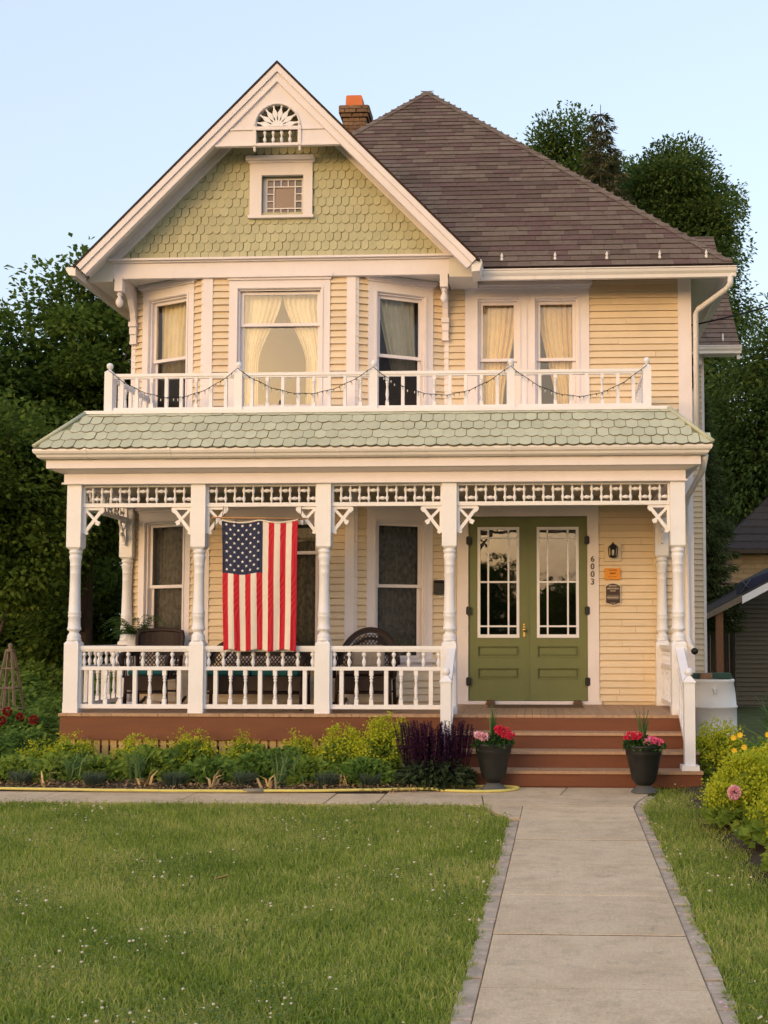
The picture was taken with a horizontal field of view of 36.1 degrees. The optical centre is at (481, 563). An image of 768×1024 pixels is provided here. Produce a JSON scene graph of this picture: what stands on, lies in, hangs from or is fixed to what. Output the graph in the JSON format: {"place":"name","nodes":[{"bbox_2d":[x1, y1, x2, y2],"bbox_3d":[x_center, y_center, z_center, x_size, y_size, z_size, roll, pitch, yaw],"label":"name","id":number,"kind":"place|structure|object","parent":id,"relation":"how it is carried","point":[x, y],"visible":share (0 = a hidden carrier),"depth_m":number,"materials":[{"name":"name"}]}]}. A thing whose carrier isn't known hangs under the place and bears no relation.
{"place":"outdoors","nodes":[
{"label":"outdoors","id":0,"kind":"place"},
{"bbox_2d":[0,787,739,1023],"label":"walk","id":1,"kind":"structure","parent":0,"point":[589,924],"depth_m":6.54,"materials":[{"name":"concrete"}]},
{"bbox_2d":[0,784,519,792],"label":"garden hose","id":2,"kind":"object","parent":1,"relation":"on","point":[513,788],"visible":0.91,"depth_m":11.65,"materials":[{"name":"rubber"}]},
{"bbox_2d":[470,706,514,789],"bbox_3d":[0.114,1.870,11.923,0.469,0.861,0.461,0,-4,3],"label":"flower pot","id":3,"kind":"object","parent":1,"relation":"on","point":[493,753],"visible":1,"depth_m":11.79,"materials":[{"name":"plastic"}]},
{"bbox_2d":[465,804,732,1021],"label":"fallen petals","id":4,"kind":"object","parent":1,"relation":"on","point":[678,913],"visible":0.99,"depth_m":6.45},
{"bbox_2d":[622,706,666,793],"bbox_3d":[1.627,1.849,11.700,0.452,0.876,0.459,0,-4,3],"label":"flower pot","id":5,"kind":"object","parent":1,"relation":"on","point":[643,750],"visible":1,"depth_m":11.58,"materials":[{"name":"plastic"}]},
{"bbox_2d":[0,638,767,1023],"bbox_3d":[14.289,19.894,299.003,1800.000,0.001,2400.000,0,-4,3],"label":"ground","id":6,"kind":"structure","parent":0,"point":[748,718],"depth_m":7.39,"materials":[{"name":"plant"}]},
{"bbox_2d":[0,588,62,670],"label":"tall shrub","id":7,"kind":"object","parent":6,"relation":"on","point":[7,628],"visible":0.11,"depth_m":28.66,"materials":[{"name":"green plant"}]},
{"bbox_2d":[0,552,121,677],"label":"tall shrub","id":8,"kind":"object","parent":6,"relation":"on","point":[47,641],"visible":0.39,"depth_m":27.80,"materials":[{"name":"green plant"}]},
{"bbox_2d":[94,361,129,587],"bbox_3d":[-6.631,-1.230,27.780,5.391,8.999,6.046,0,-4,3],"label":"maple tree","id":9,"kind":"object","parent":6,"relation":"on","point":[109,564],"depth_m":26.70,"materials":[{"name":"green plant"}]},
{"bbox_2d":[0,776,433,794],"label":"front garden bed","id":10,"kind":"object","parent":6,"relation":"on","point":[129,786],"visible":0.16,"depth_m":11.94,"materials":[{"name":"soil"}]},
{"bbox_2d":[0,731,23,758],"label":"garden perennial","id":11,"kind":"object","parent":10,"relation":"on","point":[7,747],"visible":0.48,"depth_m":13.12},
{"bbox_2d":[6,767,33,784],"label":"blue tuft","id":12,"kind":"object","parent":10,"relation":"on","point":[20,777],"visible":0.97,"depth_m":12.06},
{"bbox_2d":[0,753,46,782],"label":"leafy plant","id":13,"kind":"object","parent":10,"relation":"on","point":[12,762],"visible":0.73,"depth_m":12.30,"materials":[{"name":"green plant"}]},
{"bbox_2d":[14,737,53,758],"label":"lady mantle","id":14,"kind":"object","parent":10,"relation":"on","point":[35,752],"visible":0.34,"depth_m":12.84,"materials":[{"name":"green plant"}]},
{"bbox_2d":[33,768,53,785],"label":"withered tulip","id":15,"kind":"object","parent":10,"relation":"on","point":[42,781],"visible":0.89,"depth_m":12.02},
{"bbox_2d":[31,750,80,782],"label":"leafy plant","id":16,"kind":"object","parent":10,"relation":"on","point":[47,762],"visible":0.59,"depth_m":12.28,"materials":[{"name":"green plant"}]},
{"bbox_2d":[40,731,98,757],"bbox_3d":[-4.517,2.097,12.863,0.670,0.554,0.709,3,-5,-44],"label":"lady mantle","id":17,"kind":"object","parent":10,"relation":"on","point":[67,746],"visible":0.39,"depth_m":12.81,"materials":[{"name":"green plant"}]},
{"bbox_2d":[53,746,94,781],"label":"strappy plant","id":18,"kind":"object","parent":10,"relation":"on","point":[69,767],"visible":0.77,"depth_m":12.22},
{"bbox_2d":[62,752,127,782],"bbox_3d":[-4.096,2.191,12.487,0.782,0.335,0.729,0,-4,3],"label":"leafy plant","id":19,"kind":"object","parent":10,"relation":"on","point":[99,763],"visible":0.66,"depth_m":12.34,"materials":[{"name":"green plant"}]},
{"bbox_2d":[80,769,109,786],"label":"blue tuft","id":20,"kind":"object","parent":10,"relation":"on","point":[97,778],"visible":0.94,"depth_m":11.96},
{"bbox_2d":[121,748,153,781],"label":"strappy plant","id":21,"kind":"object","parent":10,"relation":"on","point":[137,765],"visible":0.76,"depth_m":12.24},
{"bbox_2d":[109,729,165,770],"bbox_3d":[-3.725,2.098,12.827,0.772,0.549,0.709,0,-4,3],"label":"lady mantle","id":22,"kind":"object","parent":10,"relation":"on","point":[130,745],"visible":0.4,"depth_m":12.78,"materials":[{"name":"green plant"}]},
{"bbox_2d":[136,771,156,786],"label":"withered tulip","id":23,"kind":"object","parent":10,"relation":"on","point":[147,781],"visible":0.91,"depth_m":11.99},
{"bbox_2d":[115,746,183,781],"bbox_3d":[-3.589,2.154,12.530,0.880,0.400,0.742,0,-4,3],"label":"leafy plant","id":24,"kind":"object","parent":10,"relation":"on","point":[162,759],"visible":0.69,"depth_m":12.37,"materials":[{"name":"green plant"}]},
{"bbox_2d":[153,747,188,777],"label":"strappy plant","id":25,"kind":"object","parent":10,"relation":"on","point":[172,754],"visible":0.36,"depth_m":12.55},
{"bbox_2d":[159,770,190,786],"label":"blue tuft","id":26,"kind":"object","parent":10,"relation":"on","point":[172,778],"visible":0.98,"depth_m":11.95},
{"bbox_2d":[164,727,221,773],"bbox_3d":[-3.201,2.073,12.801,0.819,0.594,0.718,-2,-4,34],"label":"lady mantle","id":27,"kind":"object","parent":10,"relation":"on","point":[195,747],"visible":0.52,"depth_m":12.70,"materials":[{"name":"green plant"}]},
{"bbox_2d":[175,753,239,784],"bbox_3d":[-2.842,2.178,12.359,0.868,0.331,0.784,0,-4,3],"label":"leafy plant","id":28,"kind":"object","parent":10,"relation":"on","point":[199,767],"visible":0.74,"depth_m":12.18,"materials":[{"name":"plant"}]},
{"bbox_2d":[206,770,221,787],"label":"withered tulip","id":29,"kind":"object","parent":10,"relation":"on","point":[215,778],"visible":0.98,"depth_m":11.95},
{"bbox_2d":[231,770,258,786],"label":"blue tuft","id":30,"kind":"object","parent":10,"relation":"on","point":[239,779],"visible":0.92,"depth_m":11.93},
{"bbox_2d":[219,729,272,759],"bbox_3d":[-2.528,2.087,12.768,0.782,0.569,0.711,0,-4,3],"label":"lady mantle","id":31,"kind":"object","parent":10,"relation":"on","point":[240,748],"visible":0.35,"depth_m":12.67,"materials":[{"name":"green plant"}]},
{"bbox_2d":[218,751,279,783],"bbox_3d":[-2.436,2.170,12.397,0.843,0.380,0.661,0,-4,3],"label":"leafy plant","id":32,"kind":"object","parent":10,"relation":"on","point":[250,761],"visible":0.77,"depth_m":12.22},
{"bbox_2d":[246,774,283,788],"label":"withered tulip","id":33,"kind":"object","parent":10,"relation":"on","point":[269,784],"visible":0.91,"depth_m":11.82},
{"bbox_2d":[267,750,301,785],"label":"strappy plant","id":34,"kind":"object","parent":10,"relation":"on","point":[282,768],"visible":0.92,"depth_m":12.07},
{"bbox_2d":[260,745,308,780],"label":"leafy plant","id":35,"kind":"object","parent":10,"relation":"on","point":[286,749],"visible":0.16,"depth_m":12.46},
{"bbox_2d":[277,727,319,758],"bbox_3d":[-2.021,2.077,12.769,0.688,0.582,0.598,-3,-4,36],"label":"lady mantle","id":36,"kind":"object","parent":10,"relation":"on","point":[304,747],"visible":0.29,"depth_m":12.72,"materials":[{"name":"green plant"}]},
{"bbox_2d":[283,754,338,785],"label":"leafy plant","id":37,"kind":"object","parent":10,"relation":"on","point":[305,769],"visible":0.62,"depth_m":12.13,"materials":[{"name":"green plant"}]},
{"bbox_2d":[313,770,339,787],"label":"blue tuft","id":38,"kind":"object","parent":10,"relation":"on","point":[331,780],"visible":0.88,"depth_m":11.89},
{"bbox_2d":[308,721,362,766],"bbox_3d":[-1.478,2.038,12.712,0.858,0.654,0.720,0,-4,3],"label":"lady mantle","id":39,"kind":"object","parent":10,"relation":"on","point":[335,749],"visible":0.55,"depth_m":12.57,"materials":[{"name":"green plant"}]},
{"bbox_2d":[328,774,349,785],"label":"withered tulip","id":40,"kind":"object","parent":10,"relation":"on","point":[341,779],"visible":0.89,"depth_m":11.96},
{"bbox_2d":[329,756,396,787],"bbox_3d":[-1.229,2.169,12.178,0.841,0.343,0.652,0,-4,3],"label":"leafy plant","id":41,"kind":"object","parent":10,"relation":"on","point":[354,768],"visible":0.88,"depth_m":12.03,"materials":[{"name":"plant"}]},
{"bbox_2d":[355,771,380,787],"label":"blue tuft","id":42,"kind":"object","parent":10,"relation":"on","point":[366,781],"visible":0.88,"depth_m":11.87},
{"bbox_2d":[348,711,417,780],"bbox_3d":[-1.024,1.974,12.598,0.893,0.767,0.837,0,-4,3],"label":"lady mantle","id":43,"kind":"object","parent":10,"relation":"on","point":[377,743],"visible":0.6,"depth_m":12.45,"materials":[{"name":"green plant"}]},
{"bbox_2d":[391,720,477,791],"bbox_3d":[-0.482,1.972,12.001,0.920,0.731,0.631,0,-4,3],"label":"purple sage","id":44,"kind":"object","parent":10,"relation":"on","point":[450,771],"visible":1,"depth_m":11.93,"materials":[{"name":"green plant"}]},
{"bbox_2d":[0,784,767,1023],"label":"clover","id":45,"kind":"object","parent":6,"relation":"on","point":[256,995],"depth_m":6.78,"materials":[{"name":"plant"}]},
{"bbox_2d":[32,60,741,787],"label":"house","id":46,"kind":"structure","parent":6,"relation":"on","point":[516,510],"depth_m":14.78,"materials":[{"name":"wood"}]},
{"bbox_2d":[102,615,165,703],"bbox_3d":[-4.342,1.212,14.641,0.786,1.135,0.799,3,-5,-41],"label":"potted fern","id":47,"kind":"object","parent":46,"relation":"on","point":[130,632],"visible":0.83,"depth_m":14.56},
{"bbox_2d":[118,628,186,708],"bbox_3d":[-3.967,1.267,14.164,0.680,0.976,0.932,0,-4,3],"label":"wicker rocker","id":48,"kind":"object","parent":46,"relation":"on","point":[162,637],"visible":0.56,"depth_m":14.30,"materials":[{"name":"wicker"}]},
{"bbox_2d":[132,508,190,665],"bbox_3d":[-4.021,0.317,15.006,0.971,2.085,0.403,-1,-4,22],"label":"window","id":49,"kind":"structure","parent":46,"relation":"in","point":[164,558],"depth_m":15.03,"materials":[{"name":"white"}]},
{"bbox_2d":[138,279,197,407],"bbox_3d":[-4.014,-2.786,15.212,0.958,1.685,0.388,-2,-4,25],"label":"window","id":50,"kind":"structure","parent":46,"relation":"in","point":[156,295],"depth_m":15.21,"materials":[{"name":"white"}]},
{"bbox_2d":[162,302,185,358],"bbox_3d":[-3.958,-2.909,15.297,0.571,1.020,0.062,-2,-4,28],"label":"curtain","id":51,"kind":"object","parent":46,"relation":"hanging from","point":[173,330],"visible":0.56,"depth_m":15.34,"materials":[{"name":"fabric"}]},
{"bbox_2d":[207,639,311,710],"bbox_3d":[-2.695,1.292,13.982,1.380,0.895,0.724,0,-4,3],"label":"wicker settee","id":52,"kind":"object","parent":46,"relation":"on","point":[282,682],"visible":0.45,"depth_m":13.69,"materials":[{"name":"wicker"}]},
{"bbox_2d":[212,506,307,651],"bbox_3d":[-2.522,0.171,13.255,1.100,1.653,0.116,0,-4,3],"label":"flag","id":53,"kind":"object","parent":46,"relation":"hanging from","point":[259,577],"visible":1,"depth_m":13.21,"materials":[{"name":"fabric"}]},
{"bbox_2d":[244,295,281,404],"bbox_3d":[-2.818,-2.697,14.982,0.521,1.480,0.062,0,-4,3],"label":"curtain","id":54,"kind":"object","parent":46,"relation":"hanging from","point":[261,309],"visible":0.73,"depth_m":14.99,"materials":[{"name":"fabric"}]},
{"bbox_2d":[221,507,318,670],"bbox_3d":[-2.557,0.294,14.628,1.370,2.085,0.200,0,-4,3],"label":"window","id":55,"kind":"structure","parent":46,"relation":"in","point":[307,632],"depth_m":14.66,"materials":[{"name":"white"}]},
{"bbox_2d":[225,272,333,406],"bbox_3d":[-2.557,-2.740,14.813,1.370,1.825,0.200,0,-4,3],"label":"window","id":56,"kind":"structure","parent":46,"relation":"in","point":[298,283],"depth_m":14.81,"materials":[{"name":"white wood"}]},
{"bbox_2d":[246,154,315,219],"bbox_3d":[-2.553,-4.768,14.907,0.880,0.795,0.200,0,-4,3],"label":"attic window","id":57,"kind":"structure","parent":46,"relation":"in","point":[279,194],"depth_m":14.88,"materials":[{"name":"wood"}]},
{"bbox_2d":[283,295,317,403],"bbox_3d":[-2.278,-2.699,14.957,0.522,1.480,0.062,0,-4,3],"label":"curtain","id":58,"kind":"object","parent":46,"relation":"hanging from","point":[301,308],"visible":0.59,"depth_m":14.97,"materials":[{"name":"fabric"}]},
{"bbox_2d":[332,627,400,709],"bbox_3d":[-1.380,1.256,14.041,0.820,0.984,0.932,0,-4,3],"label":"wicker rocker","id":59,"kind":"object","parent":46,"relation":"on","point":[371,658],"visible":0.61,"depth_m":14.14,"materials":[{"name":"wicker"}]},
{"bbox_2d":[108,365,646,401],"bbox_3d":[-1.246,-2.073,13.584,6.297,0.424,0.036,0,-4,3],"label":"string light","id":60,"kind":"object","parent":46,"relation":"hanging from","point":[383,379],"visible":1,"depth_m":13.58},
{"bbox_2d":[380,299,415,356],"bbox_3d":[-1.107,-2.942,15.167,0.552,0.971,0.062,1,-4,-23],"label":"curtain","id":61,"kind":"object","parent":46,"relation":"hanging from","point":[397,318],"visible":0.89,"depth_m":15.18,"materials":[{"name":"fabric"}]},
{"bbox_2d":[366,506,436,666],"bbox_3d":[-1.063,0.309,14.865,0.971,2.085,0.403,1,-4,-16],"label":"window","id":62,"kind":"structure","parent":46,"relation":"in","point":[399,586],"depth_m":14.87,"materials":[{"name":"white"}]},
{"bbox_2d":[365,276,437,405],"bbox_3d":[-1.069,-2.795,15.072,0.958,1.685,0.388,1,-4,-19],"label":"window","id":63,"kind":"structure","parent":46,"relation":"in","point":[420,292],"depth_m":15.05,"materials":[{"name":"white"}]},
{"bbox_2d":[434,579,443,596],"bbox_3d":[-0.538,0.315,14.970,0.190,0.235,0.118,0,-4,3],"label":"mailbox","id":64,"kind":"object","parent":46,"relation":"attached to","point":[439,587],"visible":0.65,"depth_m":14.91,"materials":[{"name":"metal"}]},
{"bbox_2d":[466,517,527,700],"bbox_3d":[0.192,0.579,14.990,0.786,2.344,0.122,0,-4,3],"label":"door","id":65,"kind":"structure","parent":46,"relation":"in","point":[497,662],"depth_m":14.98,"materials":[{"name":"green wood"}]},
{"bbox_2d":[478,300,517,404],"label":"window","id":66,"kind":"structure","parent":46,"relation":"in","point":[481,303],"depth_m":15.24,"materials":[{"name":"white wood"}]},
{"bbox_2d":[483,306,513,404],"bbox_3d":[0.221,-2.674,15.367,0.502,1.480,0.062,0,-4,3],"label":"curtain","id":67,"kind":"object","parent":46,"relation":"hanging from","point":[498,331],"visible":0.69,"depth_m":15.38,"materials":[{"name":"fabric"}]},
{"bbox_2d":[487,704,583,707],"bbox_3d":[0.655,1.757,14.390,1.170,0.012,0.470,0,-4,3],"label":"door mat","id":68,"kind":"object","parent":46,"relation":"on","point":[529,706],"depth_m":14.23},
{"bbox_2d":[540,305,571,403],"bbox_3d":[0.976,-2.676,15.331,0.493,1.480,0.062,0,-4,3],"label":"curtain","id":69,"kind":"object","parent":46,"relation":"hanging from","point":[556,326],"visible":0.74,"depth_m":15.34,"materials":[{"name":"fabric"}]},
{"bbox_2d":[535,299,577,403],"bbox_3d":[0.967,-2.686,15.216,0.540,1.485,0.114,0,-4,3],"label":"window","id":70,"kind":"structure","parent":46,"relation":"in","point":[538,302],"depth_m":15.21,"materials":[{"name":"white wood"}]},
{"bbox_2d":[527,517,589,700],"bbox_3d":[0.977,0.577,14.961,0.798,2.344,0.104,0,-4,3],"label":"door","id":71,"kind":"structure","parent":46,"relation":"in","point":[557,665],"depth_m":14.95,"materials":[{"name":"green wood"}]},
{"bbox_2d":[604,542,620,560],"bbox_3d":[1.666,-0.149,14.873,0.215,0.240,0.159,0,-4,3],"label":"wall lantern","id":72,"kind":"object","parent":46,"relation":"attached to","point":[612,551],"depth_m":14.92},
{"bbox_2d":[605,583,620,605],"bbox_3d":[1.666,0.398,14.895,0.200,0.299,0.028,0,-4,3],"label":"plaque","id":73,"kind":"object","parent":46,"relation":"attached to","point":[612,594],"visible":1,"depth_m":14.88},
{"bbox_2d":[605,568,620,579],"bbox_3d":[1.663,0.135,14.906,0.200,0.144,0.016,0,-4,3],"label":"notice sign","id":74,"kind":"object","parent":46,"relation":"attached to","point":[612,573],"visible":1,"depth_m":14.90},
{"bbox_2d":[691,306,767,388],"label":"power cable","id":75,"kind":"object","parent":46,"relation":"attached to","point":[720,319],"visible":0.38,"depth_m":15.73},
{"bbox_2d":[516,100,624,195],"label":"locust tree","id":76,"kind":"object","parent":6,"relation":"on","point":[555,144],"visible":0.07,"depth_m":40.09,"materials":[{"name":"green plant"}]},
{"bbox_2d":[578,104,635,202],"bbox_3d":[3.996,-5.583,37.744,6.047,18.900,5.764,0,-4,3],"label":"spruce tree","id":77,"kind":"object","parent":6,"relation":"on","point":[607,163],"visible":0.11,"depth_m":38.10,"materials":[{"name":"green plant"}]},
{"bbox_2d":[604,149,641,200],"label":"locust tree","id":78,"kind":"object","parent":6,"relation":"on","point":[626,165],"depth_m":43.97,"materials":[{"name":"green plant"}]},
{"bbox_2d":[618,130,767,440],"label":"locust tree","id":79,"kind":"object","parent":6,"relation":"on","point":[671,187],"visible":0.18,"depth_m":40.16,"materials":[{"name":"green plant"}]},
{"bbox_2d":[694,679,737,742],"bbox_3d":[2.776,1.911,14.043,0.600,1.045,0.600,0,-4,3],"label":"rain barrel","id":80,"kind":"object","parent":6,"relation":"on","point":[716,698],"visible":0.52,"depth_m":13.83,"materials":[{"name":"plastic"}]},
{"bbox_2d":[699,673,711,678],"bbox_3d":[2.671,1.347,13.967,0.140,0.068,0.090,0,-4,3],"label":"loose brick","id":81,"kind":"object","parent":80,"relation":"on","point":[705,675],"visible":1,"depth_m":13.92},
{"bbox_2d":[691,673,732,678],"bbox_3d":[2.770,1.357,14.153,0.480,0.065,0.250,0,-4,3],"label":"tub lid","id":82,"kind":"object","parent":80,"relation":"on","point":[716,675],"visible":0.57,"depth_m":14.03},
{"bbox_2d":[668,768,767,897],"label":"garden bed","id":83,"kind":"object","parent":6,"relation":"on","point":[759,849],"visible":0.16,"depth_m":8.80,"materials":[{"name":"soil"}]},
{"bbox_2d":[683,714,749,781],"bbox_3d":[2.531,1.990,12.574,0.852,0.733,0.814,0,-4,3],"label":"lady mantle","id":84,"kind":"object","parent":83,"relation":"on","point":[716,747],"visible":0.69,"depth_m":12.40,"materials":[{"name":"green plant"}]},
{"bbox_2d":[696,748,767,831],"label":"lady mantle","id":85,"kind":"object","parent":83,"relation":"on","point":[720,808],"visible":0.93,"depth_m":9.40,"materials":[{"name":"green plant"}]},
{"bbox_2d":[727,785,744,800],"bbox_3d":[2.099,1.926,9.334,0.404,0.347,0.113,3,-5,-43],"label":"pink peony","id":86,"kind":"object","parent":83,"relation":"on","point":[732,790],"visible":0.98,"depth_m":9.22,"materials":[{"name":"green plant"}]},
{"bbox_2d":[730,730,767,765],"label":"yellow flowers","id":87,"kind":"object","parent":83,"relation":"on","point":[739,735],"visible":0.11,"depth_m":11.33,"materials":[{"name":"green plant"}]},
{"bbox_2d":[733,783,767,847],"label":"lady mantle","id":88,"kind":"object","parent":83,"relation":"on","point":[755,827],"visible":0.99,"depth_m":8.49,"materials":[{"name":"green plant"}]},
{"bbox_2d":[736,720,767,745],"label":"daylily","id":89,"kind":"object","parent":83,"relation":"on","point":[756,734],"visible":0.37,"depth_m":12.21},
{"bbox_2d":[740,738,767,772],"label":"lady mantle","id":90,"kind":"object","parent":83,"relation":"on","point":[763,748],"visible":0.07,"depth_m":10.48,"materials":[{"name":"green plant"}]},
{"bbox_2d":[760,829,767,870],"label":"lady mantle","id":91,"kind":"object","parent":83,"relation":"on","point":[764,863],"visible":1,"depth_m":7.62,"materials":[{"name":"green plant"}]},
{"bbox_2d":[707,625,733,678],"bbox_3d":[5.019,2.276,27.219,1.725,1.926,0.030,0,-4,3],"label":"board fence","id":92,"kind":"object","parent":6,"relation":"on","point":[728,644],"visible":0.06,"depth_m":27.19,"materials":[{"name":"grey wood"}]},
{"bbox_2d":[704,394,750,634],"bbox_3d":[4.648,-0.383,25.302,2.277,7.000,2.514,0,-4,3],"label":"hemlock tree","id":93,"kind":"object","parent":6,"relation":"on","point":[715,557],"visible":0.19,"depth_m":24.99,"materials":[{"name":"green plant"}]},
{"bbox_2d":[704,292,767,538],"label":"locust tree","id":94,"kind":"object","parent":6,"relation":"on","point":[743,455],"visible":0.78,"depth_m":31.92,"materials":[{"name":"green plant"}]},
{"bbox_2d":[707,568,767,706],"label":"carport","id":95,"kind":"object","parent":6,"relation":"on","point":[751,663],"visible":0.57,"depth_m":25.64,"materials":[{"name":"grey wood"}]},
{"bbox_2d":[707,496,767,672],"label":"neighbour house","id":96,"kind":"structure","parent":6,"relation":"on","point":[750,542],"depth_m":29.75,"materials":[{"name":"grey wood"}]},
{"bbox_2d":[749,692,767,738],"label":"daylily","id":97,"kind":"object","parent":6,"relation":"on","point":[766,720],"visible":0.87,"depth_m":16.78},
{"bbox_2d":[0,0,767,613],"label":"sky","id":98,"kind":"structure","parent":0,"point":[99,99],"materials":[{"name":"blue"}]},
{"bbox_2d":[736,572,767,594],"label":"roof","id":99,"kind":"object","parent":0,"point":[745,585],"visible":1,"depth_m":22.00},
{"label":"side garden bed","id":100,"kind":"structure","parent":0,"visible":0},
{"bbox_2d":[0,643,25,714],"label":"garden obelisk","id":101,"kind":"object","parent":100,"relation":"on","point":[10,651],"visible":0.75,"depth_m":15.73,"materials":[{"name":"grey wood"}]},
{"bbox_2d":[0,681,57,717],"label":"garden perennial","id":102,"kind":"object","parent":100,"relation":"on","point":[29,697],"visible":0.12,"depth_m":16.71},
{"bbox_2d":[0,724,58,754],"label":"garden perennial","id":103,"kind":"object","parent":100,"relation":"on","point":[33,732],"visible":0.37,"depth_m":13.64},
{"bbox_2d":[0,306,59,607],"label":"maple tree","id":104,"kind":"object","parent":100,"relation":"on","point":[10,353],"visible":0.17,"depth_m":23.41,"materials":[{"name":"green plant"}]},
{"bbox_2d":[0,704,59,745],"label":"peony bush","id":105,"kind":"object","parent":100,"relation":"on","point":[10,719],"visible":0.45,"depth_m":14.24,"materials":[{"name":"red plant"}]},
{"bbox_2d":[0,664,61,705],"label":"garden perennial","id":106,"kind":"object","parent":100,"relation":"on","point":[29,681],"visible":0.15,"depth_m":18.83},
{"bbox_2d":[0,656,62,698],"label":"garden perennial","id":107,"kind":"object","parent":100,"relation":"on","point":[51,676],"visible":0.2,"depth_m":21.61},
{"bbox_2d":[18,690,87,727],"bbox_3d":[-5.848,2.142,15.950,1.690,0.843,1.694,0,-4,3],"label":"garden perennial","id":108,"kind":"object","parent":100,"relation":"on","point":[44,705],"visible":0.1,"depth_m":15.84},
{"bbox_2d":[0,390,108,636],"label":"maple tree","id":109,"kind":"object","parent":100,"relation":"on","point":[32,536],"visible":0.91,"depth_m":19.50,"materials":[{"name":"green plant"}]},
{"bbox_2d":[0,232,130,683],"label":"maple tree","id":110,"kind":"object","parent":100,"relation":"on","point":[86,353],"visible":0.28,"depth_m":24.06,"materials":[{"name":"green plant"}]},
{"bbox_2d":[59,672,116,710],"bbox_3d":[-5.780,2.178,18.386,2.055,1.069,2.294,0,-4,3],"label":"garden perennial","id":111,"kind":"object","parent":100,"relation":"on","point":[111,682],"visible":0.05,"depth_m":18.21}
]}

